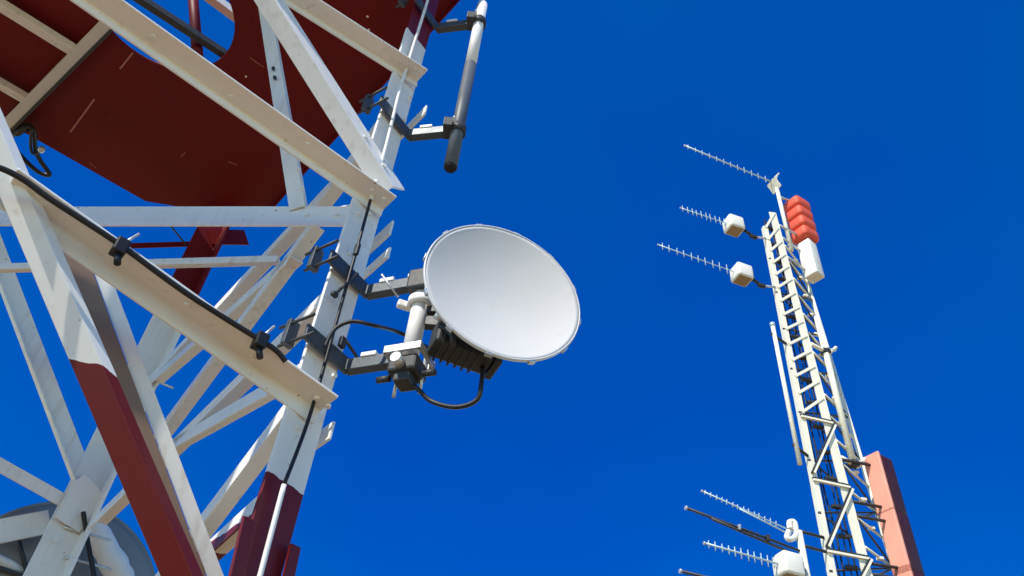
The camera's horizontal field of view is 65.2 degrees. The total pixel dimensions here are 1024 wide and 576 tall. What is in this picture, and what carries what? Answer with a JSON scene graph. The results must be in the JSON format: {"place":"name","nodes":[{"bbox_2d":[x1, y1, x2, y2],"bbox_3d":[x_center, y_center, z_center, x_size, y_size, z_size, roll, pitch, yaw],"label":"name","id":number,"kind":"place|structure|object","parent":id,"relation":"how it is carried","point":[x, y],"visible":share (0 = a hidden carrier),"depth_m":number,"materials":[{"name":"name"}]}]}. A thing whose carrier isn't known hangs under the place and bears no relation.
{"place":"outdoors","nodes":[
{"label":"outdoors","id":0,"kind":"place"},
{"bbox_2d":[0,0,1023,575],"label":"sky","id":1,"kind":"structure","parent":0,"point":[899,124],"materials":[{"name":"blue"}]},
{"bbox_3d":[5.062,9.936,7.727,1.600,0.500,1.600,6,-43,0],"label":"footing","id":2,"kind":"object","parent":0,"visible":0},
{"bbox_2d":[761,187,891,575],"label":"lattice mast","id":3,"kind":"object","parent":2,"relation":"on","point":[829,422],"visible":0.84,"depth_m":14.48,"materials":[{"name":"white metal"}]},
{"bbox_2d":[657,243,775,288],"bbox_3d":[4.154,-0.438,16.178,2.707,0.374,0.340,17,-44,-12],"label":"yagi antenna","id":4,"kind":"object","parent":3,"relation":"attached to","point":[741,274],"visible":1,"depth_m":16.18,"materials":[{"name":"metal"}]},
{"bbox_2d":[680,206,765,239],"bbox_3d":[4.554,-1.421,17.242,2.110,0.375,0.340,17,-44,-12],"label":"yagi antenna","id":5,"kind":"object","parent":3,"relation":"attached to","point":[733,225],"visible":1,"depth_m":17.18,"materials":[{"name":"metal"}]},
{"bbox_2d":[684,144,780,193],"bbox_3d":[5.189,-2.864,18.808,2.566,0.597,0.300,17,-44,-12],"label":"yagi antenna","id":6,"kind":"object","parent":3,"relation":"attached to","point":[773,184],"visible":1,"depth_m":18.87,"materials":[{"name":"metal"}]},
{"bbox_2d":[770,322,808,464],"bbox_3d":[5.056,1.868,14.557,0.355,3.122,0.102,22,-45,-17],"label":"whip antenna","id":7,"kind":"object","parent":3,"relation":"attached to","point":[795,444],"visible":1,"depth_m":14.37,"materials":[{"name":"white paint"}]},
{"bbox_2d":[779,195,818,245],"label":"stacked antenna","id":8,"kind":"object","parent":3,"relation":"attached to","point":[799,219],"visible":0.96,"depth_m":18.21,"materials":[{"name":"red plastic"}]},
{"bbox_2d":[764,220,839,575],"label":"feeder cable","id":9,"kind":"object","parent":3,"relation":"attached to","point":[818,474],"visible":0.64,"depth_m":13.47,"materials":[{"name":"black rubber"}]},
{"bbox_2d":[783,237,824,283],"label":"panel antenna","id":10,"kind":"object","parent":3,"relation":"attached to","point":[811,268],"visible":0.99,"depth_m":17.40,"materials":[{"name":"beige plastic"}]},
{"bbox_2d":[765,221,844,575],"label":"feeder cable","id":11,"kind":"object","parent":3,"relation":"attached to","point":[813,435],"visible":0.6,"depth_m":14.16,"materials":[{"name":"black rubber"}]},
{"bbox_2d":[769,223,852,575],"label":"feeder cable","id":12,"kind":"object","parent":3,"relation":"attached to","point":[814,413],"visible":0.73,"depth_m":14.42,"materials":[{"name":"black rubber"}]},
{"bbox_2d":[797,529,826,575],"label":"stub pole","id":13,"kind":"object","parent":3,"relation":"attached to","point":[802,546],"visible":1,"depth_m":12.44,"materials":[{"name":"white metal"}]},
{"bbox_2d":[678,569,709,575],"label":"yagi antenna","id":14,"kind":"object","parent":13,"relation":"attached to","point":[680,571],"visible":1,"depth_m":11.38,"materials":[{"name":"metal"}]},
{"bbox_2d":[684,506,799,551],"bbox_3d":[3.551,3.732,12.201,2.032,0.390,0.100,17,-44,-12],"label":"yagi antenna","id":15,"kind":"object","parent":13,"relation":"attached to","point":[766,539],"visible":0.98,"depth_m":12.20,"materials":[{"name":"metal"}]},
{"bbox_2d":[701,490,798,541],"bbox_3d":[3.712,3.569,12.444,1.718,0.515,0.109,17,-44,-12],"label":"yagi antenna","id":16,"kind":"object","parent":13,"relation":"attached to","point":[792,525],"visible":1,"depth_m":12.48,"materials":[{"name":"metal"}]},
{"bbox_2d":[703,540,805,575],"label":"yagi antenna","id":17,"kind":"object","parent":13,"relation":"attached to","point":[786,563],"visible":1,"depth_m":11.96,"materials":[{"name":"metal"}]},
{"bbox_2d":[770,223,858,575],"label":"feeder cable","id":18,"kind":"object","parent":3,"relation":"attached to","point":[818,416],"visible":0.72,"depth_m":14.37,"materials":[{"name":"black rubber"}]},
{"bbox_2d":[811,315,866,468],"bbox_3d":[6.023,1.833,15.073,0.665,3.491,0.188,21,-45,-16],"label":"whip antenna","id":19,"kind":"object","parent":3,"relation":"attached to","point":[826,352],"visible":0.96,"depth_m":14.98,"materials":[{"name":"white paint"}]},
{"bbox_2d":[841,451,906,514],"bbox_3d":[6.175,3.301,13.684,1.031,1.130,0.330,25,-46,-20],"label":"slab antenna","id":20,"kind":"object","parent":3,"relation":"attached to","point":[884,483],"visible":0.88,"depth_m":13.68,"materials":[{"name":"pink plastic"}]},
{"bbox_2d":[856,509,923,575],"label":"slab antenna","id":21,"kind":"object","parent":3,"relation":"attached to","point":[900,545],"visible":1,"depth_m":12.96,"materials":[{"name":"pink plastic"}]},
{"bbox_2d":[872,569,924,575],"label":"slab antenna","id":22,"kind":"object","parent":3,"relation":"attached to","point":[913,572],"visible":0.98,"depth_m":12.55,"materials":[{"name":"pink plastic"}]},
{"bbox_3d":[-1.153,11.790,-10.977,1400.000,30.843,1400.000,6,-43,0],"label":"ground","id":23,"kind":"structure","parent":0,"visible":0},
{"bbox_3d":[-1.007,2.871,0.777,0.900,0.500,0.900,6,-43,0],"label":"footing","id":24,"kind":"object","parent":23,"relation":"on","visible":0},
{"bbox_2d":[0,0,459,575],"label":"lattice tower","id":25,"kind":"structure","parent":24,"relation":"on","point":[252,122],"depth_m":4.29,"materials":[{"name":"metal"}]},
{"bbox_2d":[11,122,51,176],"bbox_3d":[-4.262,-1.215,7.096,0.315,0.129,0.588,6,-43,0],"label":"hanging cable","id":26,"kind":"object","parent":25,"relation":"hanging from","point":[21,129],"visible":0.95,"depth_m":7.02,"materials":[{"name":"black rubber"}]},
{"bbox_2d":[0,501,154,575],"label":"drum dish","id":27,"kind":"object","parent":25,"relation":"attached to","point":[123,552],"visible":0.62,"depth_m":5.86,"materials":[{"name":"grey paint"}]},
{"bbox_2d":[81,511,96,575],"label":"drop cable","id":28,"kind":"object","parent":25,"relation":"attached to","point":[89,547],"visible":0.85,"depth_m":5.56,"materials":[{"name":"black rubber"}]},
{"bbox_2d":[0,165,287,362],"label":"strut cable","id":29,"kind":"object","parent":25,"relation":"attached to","point":[120,249],"visible":1,"depth_m":2.67,"materials":[{"name":"black rubber"}]},
{"bbox_2d":[257,0,428,575],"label":"leg cable","id":30,"kind":"object","parent":25,"relation":"attached to","point":[263,562],"visible":0.91,"depth_m":3.15,"materials":[{"name":"white paint"}]},
{"bbox_2d":[358,0,487,172],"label":"pipe antenna","id":31,"kind":"object","parent":25,"relation":"attached to","point":[452,130],"visible":1,"depth_m":4.35,"materials":[{"name":"white paint"}]},
{"bbox_2d":[277,224,580,397],"bbox_3d":[-0.312,0.068,3.301,1.211,0.788,0.416,6,-43,0],"label":"microwave dish","id":32,"kind":"object","parent":25,"relation":"attached to","point":[490,299],"visible":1,"depth_m":3.26,"materials":[{"name":"metal"}]},
{"bbox_2d":[322,319,427,350],"bbox_3d":[-0.475,0.232,3.254,0.547,0.251,0.156,13,-43,-8],"label":"feeder cable","id":33,"kind":"object","parent":32,"relation":"attached to","point":[352,321],"visible":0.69,"depth_m":3.19,"materials":[{"name":"black rubber"}]},
{"bbox_2d":[412,366,484,409],"bbox_3d":[-0.264,0.357,3.082,0.315,0.253,0.109,6,-43,0],"label":"jumper cable","id":34,"kind":"object","parent":32,"relation":"attached to","point":[427,398],"visible":0.93,"depth_m":3.02,"materials":[{"name":"black rubber"}]}
]}

